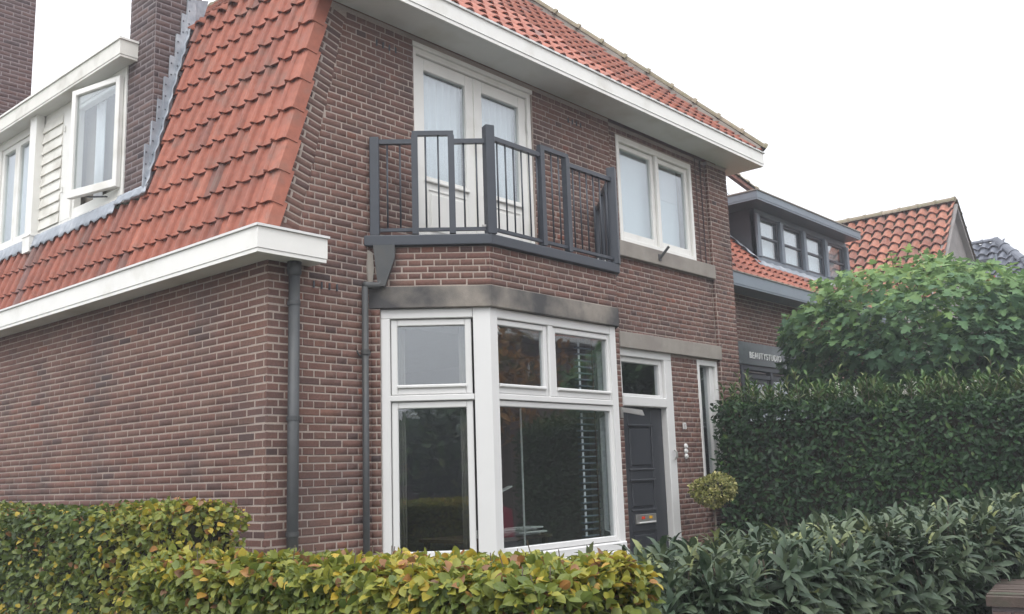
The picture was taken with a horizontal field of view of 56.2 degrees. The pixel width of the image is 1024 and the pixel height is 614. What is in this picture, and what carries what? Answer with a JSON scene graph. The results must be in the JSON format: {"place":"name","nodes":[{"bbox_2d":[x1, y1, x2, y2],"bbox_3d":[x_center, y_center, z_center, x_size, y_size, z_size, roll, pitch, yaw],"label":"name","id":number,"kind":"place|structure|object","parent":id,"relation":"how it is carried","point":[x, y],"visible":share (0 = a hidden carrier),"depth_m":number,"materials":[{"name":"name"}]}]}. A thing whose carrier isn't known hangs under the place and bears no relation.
{"place":"outdoors","nodes":[
{"label":"outdoors","id":0,"kind":"place"},
{"bbox_2d":[0,0,35,115],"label":"chimney","id":1,"kind":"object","parent":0,"point":[17,25],"depth_m":13.47,"materials":[{"name":"brick"}]},
{"bbox_2d":[31,0,1023,254],"label":"sky","id":2,"kind":"structure","parent":0,"point":[859,107],"materials":[{"name":"white"}]},
{"bbox_2d":[727,173,886,421],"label":"neighbour house","id":3,"kind":"structure","parent":0,"point":[784,252],"depth_m":15.30,"materials":[{"name":"brick"}]},
{"bbox_2d":[738,341,802,368],"bbox_3d":[4.003,0.766,14.622,0.039,0.325,2.350,-11,-13,41],"label":"shop sign","id":4,"kind":"object","parent":3,"relation":"attached to","point":[759,355],"visible":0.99,"depth_m":14.25,"materials":[{"name":"grey metal"}]},
{"bbox_2d":[739,364,812,421],"bbox_3d":[3.908,2.047,14.636,0.502,2.165,2.280,-11,-13,41],"label":"window","id":5,"kind":"structure","parent":3,"relation":"in","point":[768,378],"depth_m":14.34,"materials":[{"name":"grey glass"}]},
{"bbox_2d":[744,196,984,416],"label":"gable house","id":6,"kind":"structure","parent":0,"point":[934,226],"depth_m":19.62,"materials":[{"name":"roof tile"},{"name":"brick"},{"name":"painted wood"}]},
{"bbox_2d":[971,237,1023,282],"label":"dark roof house","id":7,"kind":"structure","parent":0,"point":[1006,253],"depth_m":24.99,"materials":[{"name":"tile"}]},
{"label":"ground","id":8,"kind":"structure","parent":0,"visible":0},
{"bbox_2d":[0,492,252,613],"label":"beech hedge","id":9,"kind":"object","parent":8,"relation":"on","point":[62,558],"visible":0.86,"depth_m":6.02,"materials":[{"name":"green plant"}]},
{"bbox_2d":[0,0,767,558],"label":"brick house","id":10,"kind":"structure","parent":8,"relation":"on","point":[356,276],"depth_m":9.05,"materials":[{"name":"brown brick"}]},
{"bbox_2d":[412,41,534,243],"bbox_3d":[-0.397,-1.386,9.464,0.207,2.019,1.711,-11,-13,41],"label":"french door","id":11,"kind":"structure","parent":10,"relation":"in","point":[486,97],"depth_m":9.43,"materials":[{"name":"white paint"}]},
{"bbox_2d":[419,533,551,552],"bbox_3d":[-0.229,2.342,8.832,0.750,0.450,1.000,-11,-13,41],"label":"table","id":12,"kind":"object","parent":10,"relation":"in","point":[458,539],"visible":0.29,"depth_m":8.71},
{"bbox_2d":[476,528,514,538],"bbox_3d":[-0.175,2.023,8.570,0.311,0.068,0.351,-11,-13,41],"label":"paper stack","id":13,"kind":"object","parent":12,"relation":"on","point":[507,531],"visible":0.18,"depth_m":8.53,"materials":[{"name":"white paper"}]},
{"bbox_2d":[505,526,546,535],"bbox_3d":[0.102,2.062,8.842,0.359,0.068,0.371,-11,-13,41],"label":"paper stack","id":14,"kind":"object","parent":12,"relation":"on","point":[529,530],"visible":0.8,"depth_m":8.75,"materials":[{"name":"white paper"}]},
{"bbox_2d":[369,246,629,558],"bbox_3d":[0.163,1.377,8.908,0.887,3.550,3.329,-11,-13,41],"label":"bay window","id":15,"kind":"structure","parent":10,"relation":"in","point":[490,306],"depth_m":8.17,"materials":[{"name":"white paint"}]},
{"bbox_2d":[615,134,696,260],"bbox_3d":[1.734,-1.306,11.969,0.212,1.313,1.687,-11,-13,41],"label":"window","id":16,"kind":"structure","parent":10,"relation":"in","point":[646,179],"depth_m":11.98,"materials":[{"name":"white paint"}]},
{"bbox_2d":[696,359,722,476],"bbox_3d":[2.465,1.487,12.167,0.148,1.610,0.490,-11,-13,41],"label":"window","id":17,"kind":"structure","parent":10,"relation":"in","point":[707,376],"depth_m":12.26,"materials":[{"name":"white paint"}]},
{"bbox_2d":[127,540,665,613],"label":"beech hedge","id":18,"kind":"object","parent":8,"relation":"on","point":[232,580],"visible":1,"depth_m":3.17,"materials":[{"name":"green plant"}]},
{"bbox_2d":[687,471,738,548],"bbox_3d":[2.290,2.633,10.751,0.568,1.576,0.534,-11,-13,41],"label":"topiary tree","id":19,"kind":"object","parent":8,"relation":"on","point":[710,490],"visible":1,"depth_m":10.73,"materials":[{"name":"green plant"}]},
{"bbox_2d":[573,484,1023,613],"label":"laurel hedge","id":20,"kind":"object","parent":8,"relation":"on","point":[965,559],"visible":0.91,"depth_m":5.12,"materials":[{"name":"green plant"}]},
{"bbox_2d":[710,348,1023,540],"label":"laurel hedge","id":21,"kind":"object","parent":8,"relation":"on","point":[788,472],"visible":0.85,"depth_m":10.76,"materials":[{"name":"green plant"}]},
{"bbox_2d":[774,243,1023,416],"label":"maple tree","id":22,"kind":"object","parent":8,"relation":"on","point":[898,342],"visible":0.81,"depth_m":11.96,"materials":[{"name":"green plant"}]},
{"bbox_2d":[966,254,998,280],"bbox_3d":[8.990,1.700,17.830,0.612,5.420,0.162,-11,-13,41],"label":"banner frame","id":23,"kind":"object","parent":8,"relation":"on","point":[985,260],"visible":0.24,"depth_m":18.14,"materials":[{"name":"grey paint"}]},
{"bbox_2d":[985,573,1023,613],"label":"garden wall","id":24,"kind":"structure","parent":8,"relation":"on","point":[1005,596],"depth_m":5.36,"materials":[{"name":"brick"}]}
]}

